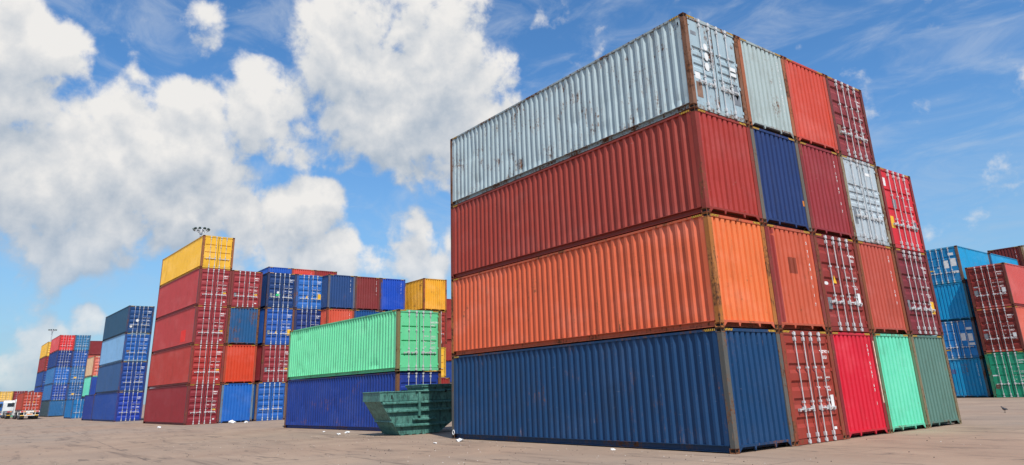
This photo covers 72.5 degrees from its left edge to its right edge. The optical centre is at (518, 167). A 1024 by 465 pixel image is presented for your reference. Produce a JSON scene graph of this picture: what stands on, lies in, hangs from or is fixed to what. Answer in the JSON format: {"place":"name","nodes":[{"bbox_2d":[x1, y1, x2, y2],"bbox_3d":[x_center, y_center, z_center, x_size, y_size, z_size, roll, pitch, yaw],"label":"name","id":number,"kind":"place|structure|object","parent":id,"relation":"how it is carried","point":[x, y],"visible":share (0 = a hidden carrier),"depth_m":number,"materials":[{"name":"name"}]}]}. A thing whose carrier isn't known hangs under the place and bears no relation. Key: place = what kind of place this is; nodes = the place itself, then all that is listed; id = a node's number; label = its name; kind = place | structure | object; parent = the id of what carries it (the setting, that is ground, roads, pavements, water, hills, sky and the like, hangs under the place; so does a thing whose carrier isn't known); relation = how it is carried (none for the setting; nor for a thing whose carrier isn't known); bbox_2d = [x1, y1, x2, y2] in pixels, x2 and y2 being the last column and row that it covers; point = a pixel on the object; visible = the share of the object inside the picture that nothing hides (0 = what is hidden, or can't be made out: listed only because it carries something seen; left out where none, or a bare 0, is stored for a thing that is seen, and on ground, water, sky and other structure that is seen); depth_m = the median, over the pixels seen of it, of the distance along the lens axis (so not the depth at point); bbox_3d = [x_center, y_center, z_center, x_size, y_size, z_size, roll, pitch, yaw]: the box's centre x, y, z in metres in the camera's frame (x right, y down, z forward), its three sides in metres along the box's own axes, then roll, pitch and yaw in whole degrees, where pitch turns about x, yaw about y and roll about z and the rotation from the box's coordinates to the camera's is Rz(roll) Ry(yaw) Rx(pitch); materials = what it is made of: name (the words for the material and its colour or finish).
{"place":"outdoors","nodes":[
{"label":"outdoors","id":0,"kind":"place"},
{"bbox_2d":[0,397,1023,464],"bbox_3d":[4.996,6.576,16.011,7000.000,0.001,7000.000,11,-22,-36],"label":"ground","id":1,"kind":"structure","parent":0,"point":[993,428],"depth_m":20.89,"materials":[{"name":"concrete"}]},
{"bbox_2d":[12,399,39,419],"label":"semi truck","id":2,"kind":"object","parent":1,"relation":"on","point":[32,414],"visible":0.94,"depth_m":104.96,"materials":[{"name":"paint"}]},
{"bbox_2d":[15,392,42,410],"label":"shipping container","id":3,"kind":"object","parent":2,"relation":"on","point":[28,401],"visible":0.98,"depth_m":104.86,"materials":[{"name":"metal"}]},
{"bbox_2d":[91,391,143,421],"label":"shipping container","id":4,"kind":"object","parent":1,"relation":"on","point":[119,406],"visible":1,"depth_m":70.88,"materials":[{"name":"metal"}]},
{"bbox_2d":[95,361,147,393],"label":"shipping container","id":5,"kind":"object","parent":4,"relation":"on","point":[125,376],"visible":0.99,"depth_m":71.78,"materials":[{"name":"metal"}]},
{"bbox_2d":[99,333,150,366],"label":"shipping container","id":6,"kind":"object","parent":5,"relation":"on","point":[129,347],"visible":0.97,"depth_m":72.64,"materials":[{"name":"metal"}]},
{"bbox_2d":[102,305,154,341],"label":"shipping container","id":7,"kind":"object","parent":6,"relation":"on","point":[133,319],"visible":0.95,"depth_m":73.52,"materials":[{"name":"metal"}]},
{"bbox_2d":[143,384,221,424],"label":"shipping container","id":8,"kind":"object","parent":1,"relation":"on","point":[192,404],"visible":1,"depth_m":52.59,"materials":[{"name":"metal"}]},
{"bbox_2d":[147,344,224,387],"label":"shipping container","id":9,"kind":"object","parent":8,"relation":"on","point":[191,364],"visible":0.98,"depth_m":53.47,"materials":[{"name":"metal"}]},
{"bbox_2d":[151,305,228,353],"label":"shipping container","id":10,"kind":"object","parent":9,"relation":"on","point":[197,324],"visible":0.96,"depth_m":54.37,"materials":[{"name":"metal"}]},
{"bbox_2d":[155,267,231,319],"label":"shipping container","id":11,"kind":"object","parent":10,"relation":"on","point":[200,286],"visible":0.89,"depth_m":55.24,"materials":[{"name":"metal"}]},
{"bbox_2d":[159,235,234,287],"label":"shipping container","id":12,"kind":"object","parent":11,"relation":"on","point":[208,251],"visible":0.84,"depth_m":56.06,"materials":[{"name":"metal"}]},
{"bbox_2d":[203,236,218,267],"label":"door","id":13,"kind":"structure","parent":12,"relation":"in","point":[211,243],"depth_m":55.15,"materials":[{"name":"paint"}]},
{"bbox_2d":[217,237,232,268],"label":"door","id":14,"kind":"structure","parent":12,"relation":"in","point":[225,245],"depth_m":55.80,"materials":[{"name":"paint"}]},
{"bbox_2d":[199,268,215,304],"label":"door","id":15,"kind":"structure","parent":11,"relation":"in","point":[206,296],"depth_m":54.32,"materials":[{"name":"paint"}]},
{"bbox_2d":[213,269,229,305],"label":"door","id":16,"kind":"structure","parent":11,"relation":"in","point":[220,281],"depth_m":54.96,"materials":[{"name":"paint"}]},
{"bbox_2d":[195,306,211,343],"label":"door","id":17,"kind":"structure","parent":10,"relation":"in","point":[203,326],"depth_m":53.45,"materials":[{"name":"paint"}]},
{"bbox_2d":[209,306,226,343],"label":"door","id":18,"kind":"structure","parent":10,"relation":"in","point":[217,317],"depth_m":54.08,"materials":[{"name":"paint"}]},
{"bbox_2d":[191,345,208,383],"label":"door","id":19,"kind":"structure","parent":9,"relation":"in","point":[200,355],"depth_m":52.57,"materials":[{"name":"paint"}]},
{"bbox_2d":[205,345,222,383],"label":"door","id":20,"kind":"structure","parent":9,"relation":"in","point":[211,375],"depth_m":53.19,"materials":[{"name":"paint"}]},
{"bbox_2d":[186,385,204,424],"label":"door","id":21,"kind":"structure","parent":8,"relation":"in","point":[196,394],"depth_m":51.69,"materials":[{"name":"paint"}]},
{"bbox_2d":[202,384,219,423],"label":"door","id":22,"kind":"structure","parent":8,"relation":"in","point":[210,398],"depth_m":52.34,"materials":[{"name":"paint"}]},
{"bbox_2d":[219,383,253,422],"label":"shipping container","id":23,"kind":"object","parent":1,"relation":"on","point":[236,403],"visible":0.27,"depth_m":53.53,"materials":[{"name":"metal"}]},
{"bbox_2d":[222,345,256,383],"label":"shipping container","id":24,"kind":"object","parent":23,"relation":"on","point":[239,364],"visible":0.3,"depth_m":54.40,"materials":[{"name":"metal"}]},
{"bbox_2d":[225,307,259,344],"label":"shipping container","id":25,"kind":"object","parent":24,"relation":"on","point":[242,325],"visible":0.28,"depth_m":55.28,"materials":[{"name":"metal"}]},
{"bbox_2d":[229,270,262,307],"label":"shipping container","id":26,"kind":"object","parent":25,"relation":"on","point":[245,289],"visible":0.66,"depth_m":56.13,"materials":[{"name":"metal"}]},
{"bbox_2d":[231,271,247,306],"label":"door","id":27,"kind":"structure","parent":26,"relation":"in","point":[240,278],"depth_m":55.84,"materials":[{"name":"paint"}]},
{"bbox_2d":[245,272,260,306],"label":"door","id":28,"kind":"structure","parent":26,"relation":"in","point":[251,288],"depth_m":56.47,"materials":[{"name":"paint"}]},
{"bbox_2d":[252,382,286,420],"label":"shipping container","id":29,"kind":"object","parent":1,"relation":"on","point":[269,400],"visible":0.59,"depth_m":55.35,"materials":[{"name":"metal"}]},
{"bbox_2d":[256,383,271,420],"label":"door","id":30,"kind":"structure","parent":29,"relation":"in","point":[264,390],"depth_m":55.09,"materials":[{"name":"paint"}]},
{"bbox_2d":[254,345,288,382],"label":"shipping container","id":31,"kind":"object","parent":29,"relation":"on","point":[271,363],"visible":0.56,"depth_m":56.32,"materials":[{"name":"metal"}]},
{"bbox_2d":[262,345,277,381],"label":"door","id":32,"kind":"structure","parent":31,"relation":"in","point":[270,352],"depth_m":56.13,"materials":[{"name":"paint"}]},
{"bbox_2d":[257,307,294,345],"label":"shipping container","id":33,"kind":"object","parent":31,"relation":"on","point":[276,326],"visible":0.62,"depth_m":57.25,"materials":[{"name":"metal"}]},
{"bbox_2d":[265,308,279,343],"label":"door","id":34,"kind":"structure","parent":33,"relation":"in","point":[273,315],"depth_m":57.02,"materials":[{"name":"paint"}]},
{"bbox_2d":[260,272,296,308],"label":"shipping container","id":35,"kind":"object","parent":33,"relation":"on","point":[278,290],"visible":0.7,"depth_m":58.17,"materials":[{"name":"metal"}]},
{"bbox_2d":[270,383,284,419],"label":"door","id":36,"kind":"structure","parent":29,"relation":"in","point":[278,390],"depth_m":55.71,"materials":[{"name":"paint"}]},
{"bbox_2d":[284,371,440,430],"bbox_3d":[-8.486,12.264,36.541,2.441,2.585,12.239,13,-23,-39],"label":"shipping container","id":37,"kind":"object","parent":1,"relation":"on","point":[329,403],"visible":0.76,"depth_m":35.38,"materials":[{"name":"metal"}]},
{"bbox_2d":[287,309,440,379],"bbox_3d":[-8.571,9.667,37.271,2.441,2.790,12.239,13,-23,-39],"label":"shipping container","id":38,"kind":"object","parent":37,"relation":"on","point":[401,340],"visible":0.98,"depth_m":34.14,"materials":[{"name":"metal"}]},
{"bbox_2d":[400,310,418,369],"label":"door","id":39,"kind":"structure","parent":38,"relation":"in","point":[409,324],"depth_m":32.58,"materials":[{"name":"paint"}]},
{"bbox_2d":[419,311,437,369],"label":"door","id":40,"kind":"structure","parent":38,"relation":"in","point":[428,356],"depth_m":33.24,"materials":[{"name":"paint"}]},
{"bbox_2d":[363,389,451,435],"bbox_3d":[-4.038,10.413,29.843,4.777,1.730,1.945,9,-21,-32],"label":"steel skip","id":41,"kind":"object","parent":1,"relation":"on","point":[400,413],"visible":0.9,"depth_m":28.81,"materials":[{"name":"paint"}]},
{"bbox_2d":[441,378,449,383],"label":"shipping container","id":42,"kind":"object","parent":1,"relation":"on","point":[445,380],"visible":0.06,"depth_m":61.59,"materials":[{"name":"metal"}]},
{"bbox_2d":[434,347,445,377],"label":"shipping container","id":43,"kind":"object","parent":42,"relation":"on","point":[443,362],"visible":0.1,"depth_m":61.94,"materials":[{"name":"metal"}]},
{"bbox_2d":[423,310,446,343],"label":"shipping container","id":44,"kind":"object","parent":43,"relation":"on","point":[443,327],"visible":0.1,"depth_m":62.90,"materials":[{"name":"metal"}]},
{"bbox_2d":[405,278,446,310],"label":"shipping container","id":45,"kind":"object","parent":44,"relation":"on","point":[426,294],"visible":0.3,"depth_m":63.41,"materials":[{"name":"metal"}]},
{"bbox_2d":[451,327,795,453],"bbox_3d":[2.209,7.012,21.757,2.441,2.856,12.239,11,-22,-36],"label":"shipping container","id":46,"kind":"object","parent":1,"relation":"on","point":[720,389],"visible":1,"depth_m":18.68,"materials":[{"name":"metal"}]},
{"bbox_2d":[451,212,778,355],"bbox_3d":[2.109,4.285,22.627,2.441,2.860,12.239,11,-22,-36],"label":"shipping container","id":47,"kind":"object","parent":46,"relation":"on","point":[706,270],"visible":0.97,"depth_m":19.62,"materials":[{"name":"metal"}]},
{"bbox_2d":[451,107,762,279],"bbox_3d":[2.008,1.548,23.501,2.441,2.882,12.239,11,-22,-36],"label":"shipping container","id":48,"kind":"object","parent":47,"relation":"on","point":[693,161],"visible":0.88,"depth_m":20.54,"materials":[{"name":"metal"}]},
{"bbox_2d":[450,12,748,206],"bbox_3d":[1.934,-1.200,24.337,2.441,2.856,12.239,11,-22,-36],"label":"shipping container","id":49,"kind":"object","parent":48,"relation":"on","point":[679,63],"visible":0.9,"depth_m":21.47,"materials":[{"name":"metal"}]},
{"bbox_2d":[687,19,720,113],"bbox_3d":[5.167,-2.868,19.466,1.098,2.796,0.129,11,-22,-36],"label":"door","id":50,"kind":"structure","parent":49,"relation":"in","point":[708,79],"depth_m":19.49,"materials":[{"name":"paint"}]},
{"bbox_2d":[710,26,743,118],"bbox_3d":[6.040,-2.695,20.110,1.098,2.796,0.129,11,-22,-36],"label":"door","id":51,"kind":"structure","parent":49,"relation":"in","point":[722,44],"depth_m":20.07,"materials":[{"name":"paint"}]},
{"bbox_2d":[779,329,846,445],"bbox_3d":[4.189,7.387,23.161,2.441,2.856,12.239,11,-22,-36],"label":"shipping container","id":52,"kind":"object","parent":1,"relation":"on","point":[813,393],"visible":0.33,"depth_m":18.59,"materials":[{"name":"metal"}]},
{"bbox_2d":[763,223,828,330],"bbox_3d":[4.062,4.673,24.068,2.441,2.860,12.239,11,-22,-36],"label":"shipping container","id":53,"kind":"object","parent":52,"relation":"on","point":[797,288],"visible":0.2,"depth_m":19.50,"materials":[{"name":"metal"}]},
{"bbox_2d":[749,125,811,231],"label":"shipping container","id":54,"kind":"object","parent":53,"relation":"on","point":[781,185],"visible":0.2,"depth_m":20.37,"materials":[{"name":"metal"}]},
{"bbox_2d":[736,36,796,139],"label":"shipping container","id":55,"kind":"object","parent":54,"relation":"on","point":[767,94],"visible":0.2,"depth_m":21.24,"materials":[{"name":"metal"}]},
{"bbox_2d":[783,331,820,442],"bbox_3d":[7.422,5.719,18.289,1.098,2.796,0.129,11,-22,-36],"label":"door","id":56,"kind":"structure","parent":52,"relation":"in","point":[795,345],"depth_m":18.31,"materials":[{"name":"paint"}]},
{"bbox_2d":[804,332,841,440],"bbox_3d":[8.295,5.893,18.933,1.098,2.796,0.129,11,-22,-36],"label":"door","id":57,"kind":"structure","parent":52,"relation":"in","point":[827,417],"depth_m":18.91,"materials":[{"name":"paint"}]},
{"bbox_2d":[829,331,890,438],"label":"shipping container","id":58,"kind":"object","parent":1,"relation":"on","point":[863,405],"visible":0.22,"depth_m":20.07,"materials":[{"name":"metal"}]},
{"bbox_2d":[813,232,871,332],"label":"shipping container","id":59,"kind":"object","parent":58,"relation":"on","point":[844,298],"visible":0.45,"depth_m":20.91,"materials":[{"name":"metal"}]},
{"bbox_2d":[797,140,854,239],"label":"shipping container","id":60,"kind":"object","parent":59,"relation":"on","point":[827,199],"visible":0.26,"depth_m":21.82,"materials":[{"name":"metal"}]},
{"bbox_2d":[783,56,838,152],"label":"shipping container","id":61,"kind":"object","parent":60,"relation":"on","point":[811,109],"visible":0.13,"depth_m":22.68,"materials":[{"name":"metal"}]},
{"bbox_2d":[817,235,849,330],"bbox_3d":[9.275,3.380,20.600,1.098,2.800,0.129,11,-22,-36],"label":"door","id":62,"kind":"structure","parent":59,"relation":"in","point":[827,250],"depth_m":20.64,"materials":[{"name":"paint"}]},
{"bbox_2d":[834,238,867,330],"bbox_3d":[10.149,3.554,21.244,1.098,2.800,0.129,11,-22,-36],"label":"door","id":63,"kind":"structure","parent":59,"relation":"in","point":[855,313],"depth_m":21.22,"materials":[{"name":"paint"}]},
{"bbox_2d":[872,333,928,432],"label":"shipping container","id":64,"kind":"object","parent":1,"relation":"on","point":[902,393],"visible":0.2,"depth_m":21.52,"materials":[{"name":"metal"}]},
{"bbox_2d":[855,240,909,334],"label":"shipping container","id":65,"kind":"object","parent":64,"relation":"on","point":[883,293],"visible":0.2,"depth_m":22.40,"materials":[{"name":"metal"}]},
{"bbox_2d":[839,154,891,246],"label":"shipping container","id":66,"kind":"object","parent":65,"relation":"on","point":[866,204],"visible":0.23,"depth_m":23.22,"materials":[{"name":"metal"}]},
{"bbox_2d":[825,75,875,164],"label":"shipping container","id":67,"kind":"object","parent":66,"relation":"on","point":[851,128],"visible":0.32,"depth_m":24.11,"materials":[{"name":"metal"}]},
{"bbox_2d":[828,79,856,157],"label":"door","id":68,"kind":"structure","parent":67,"relation":"in","point":[846,140],"depth_m":23.83,"materials":[{"name":"paint"}]},
{"bbox_2d":[843,84,871,161],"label":"door","id":69,"kind":"structure","parent":67,"relation":"in","point":[862,149],"depth_m":24.41,"materials":[{"name":"paint"}]},
{"bbox_2d":[843,158,872,241],"bbox_3d":[11.128,1.031,22.914,1.098,2.822,0.129,11,-22,-36],"label":"door","id":70,"kind":"structure","parent":66,"relation":"in","point":[852,172],"depth_m":22.95,"materials":[{"name":"paint"}]},
{"bbox_2d":[858,161,887,244],"bbox_3d":[12.002,1.205,23.558,1.098,2.822,0.129,11,-22,-36],"label":"door","id":71,"kind":"structure","parent":66,"relation":"in","point":[871,194],"depth_m":23.52,"materials":[{"name":"paint"}]},
{"bbox_2d":[910,334,961,427],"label":"shipping container","id":72,"kind":"object","parent":1,"relation":"on","point":[936,382],"visible":0.2,"depth_m":22.96,"materials":[{"name":"metal"}]},
{"bbox_2d":[893,247,943,335],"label":"shipping container","id":73,"kind":"object","parent":72,"relation":"on","point":[918,295],"visible":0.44,"depth_m":23.82,"materials":[{"name":"metal"}]},
{"bbox_2d":[876,166,925,252],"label":"shipping container","id":74,"kind":"object","parent":73,"relation":"on","point":[904,226],"visible":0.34,"depth_m":24.68,"materials":[{"name":"metal"}]},
{"bbox_2d":[881,169,909,248],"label":"door","id":75,"kind":"structure","parent":74,"relation":"in","point":[899,233],"depth_m":24.40,"materials":[{"name":"paint"}]},
{"bbox_2d":[894,173,922,250],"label":"door","id":76,"kind":"structure","parent":74,"relation":"in","point":[913,237],"depth_m":24.99,"materials":[{"name":"paint"}]},
{"bbox_2d":[897,250,926,333],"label":"door","id":77,"kind":"structure","parent":73,"relation":"in","point":[905,263],"depth_m":23.56,"materials":[{"name":"paint"}]},
{"bbox_2d":[910,252,939,333],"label":"door","id":78,"kind":"structure","parent":73,"relation":"in","point":[918,261],"depth_m":24.13,"materials":[{"name":"paint"}]},
{"bbox_2d":[949,358,993,397],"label":"shipping container","id":79,"kind":"object","parent":1,"relation":"on","point":[970,377],"visible":0.44,"depth_m":48.21,"materials":[{"name":"metal"}]},
{"bbox_2d":[941,319,995,358],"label":"shipping container","id":80,"kind":"object","parent":79,"relation":"on","point":[962,339],"visible":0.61,"depth_m":48.99,"materials":[{"name":"metal"}]},
{"bbox_2d":[942,322,961,358],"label":"door","id":81,"kind":"structure","parent":80,"relation":"in","point":[951,340],"depth_m":49.50,"materials":[{"name":"paint"}]},
{"bbox_2d":[933,282,975,321],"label":"shipping container","id":82,"kind":"object","parent":80,"relation":"on","point":[954,301],"visible":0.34,"depth_m":49.79,"materials":[{"name":"metal"}]},
{"bbox_2d":[926,245,989,285],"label":"shipping container","id":83,"kind":"object","parent":82,"relation":"on","point":[948,265],"visible":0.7,"depth_m":50.76,"materials":[{"name":"metal"}]},
{"bbox_2d":[926,249,945,284],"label":"door","id":84,"kind":"structure","parent":83,"relation":"in","point":[934,260],"depth_m":51.08,"materials":[{"name":"paint"}]},
{"bbox_2d":[939,247,961,282],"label":"door","id":85,"kind":"structure","parent":83,"relation":"in","point":[949,274],"depth_m":50.38,"materials":[{"name":"paint"}]},
{"bbox_2d":[955,320,978,357],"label":"door","id":86,"kind":"structure","parent":80,"relation":"in","point":[967,349],"depth_m":48.80,"materials":[{"name":"paint"}]},
{"bbox_2d":[984,351,1023,397],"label":"shipping container","id":87,"kind":"object","parent":1,"relation":"on","point":[1006,372],"visible":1,"depth_m":46.08,"materials":[{"name":"metal"}]},
{"bbox_2d":[974,306,1023,352],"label":"shipping container","id":88,"kind":"object","parent":87,"relation":"on","point":[1001,329],"visible":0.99,"depth_m":46.76,"materials":[{"name":"metal"}]},
{"bbox_2d":[977,308,1003,351],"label":"door","id":89,"kind":"structure","parent":88,"relation":"in","point":[987,318],"depth_m":47.21,"materials":[{"name":"paint"}]},
{"bbox_2d":[965,262,1023,308],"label":"shipping container","id":90,"kind":"object","parent":88,"relation":"on","point":[1001,284],"visible":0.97,"depth_m":47.68,"materials":[{"name":"metal"}]},
{"bbox_2d":[967,266,992,307],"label":"door","id":91,"kind":"structure","parent":90,"relation":"in","point":[978,278],"depth_m":48.09,"materials":[{"name":"paint"}]},
{"bbox_2d":[984,264,1010,306],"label":"door","id":92,"kind":"structure","parent":90,"relation":"in","point":[1001,298],"depth_m":47.33,"materials":[{"name":"paint"}]},
{"bbox_2d":[995,307,1021,350],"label":"door","id":93,"kind":"structure","parent":88,"relation":"in","point":[1003,320],"depth_m":46.45,"materials":[{"name":"paint"}]},
{"bbox_2d":[987,353,1014,396],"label":"door","id":94,"kind":"structure","parent":87,"relation":"in","point":[998,364],"depth_m":46.33,"materials":[{"name":"paint"}]},
{"bbox_2d":[1005,352,1023,396],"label":"door","id":95,"kind":"structure","parent":87,"relation":"in","point":[1012,359],"depth_m":45.65,"materials":[{"name":"paint"}]},
{"bbox_2d":[0,0,1023,404],"label":"sky","id":96,"kind":"structure","parent":0,"point":[306,134],"materials":[{"name":"blue"}]},
{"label":"shipping container","id":97,"kind":"object","parent":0,"visible":0},
{"bbox_2d":[294,309,320,329],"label":"shipping container","id":98,"kind":"object","parent":97,"relation":"on","point":[305,318],"visible":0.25,"depth_m":58.88,"materials":[{"name":"metal"}]},
{"bbox_2d":[295,274,322,309],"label":"shipping container","id":99,"kind":"object","parent":98,"relation":"on","point":[308,291],"visible":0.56,"depth_m":59.61,"materials":[{"name":"metal"}]},
{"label":"shipping container","id":100,"kind":"object","parent":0,"visible":0},
{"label":"shipping container","id":101,"kind":"object","parent":100,"relation":"on","visible":0},
{"bbox_2d":[380,278,404,310],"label":"shipping container","id":102,"kind":"object","parent":101,"relation":"on","point":[392,294],"visible":0.18,"depth_m":62.80,"materials":[{"name":"metal"}]},
{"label":"shipping container","id":103,"kind":"object","parent":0,"visible":0},
{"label":"shipping container","id":104,"kind":"object","parent":103,"relation":"on","visible":0},
{"bbox_2d":[320,308,353,324],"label":"shipping container","id":105,"kind":"object","parent":104,"relation":"on","point":[328,315],"visible":0.1,"depth_m":59.17,"materials":[{"name":"metal"}]},
{"bbox_2d":[318,274,355,309],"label":"shipping container","id":106,"kind":"object","parent":105,"relation":"on","point":[338,291],"visible":0.3,"depth_m":59.87,"materials":[{"name":"metal"}]},
{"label":"shipping container","id":107,"kind":"object","parent":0,"visible":0},
{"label":"shipping container","id":108,"kind":"object","parent":107,"relation":"on","visible":0},
{"bbox_2d":[354,310,379,317],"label":"shipping container","id":109,"kind":"object","parent":108,"relation":"on","point":[359,313],"visible":0.06,"depth_m":60.63,"materials":[{"name":"metal"}]},
{"bbox_2d":[354,276,380,310],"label":"shipping container","id":110,"kind":"object","parent":109,"relation":"on","point":[367,293],"visible":0.29,"depth_m":61.36,"materials":[{"name":"metal"}]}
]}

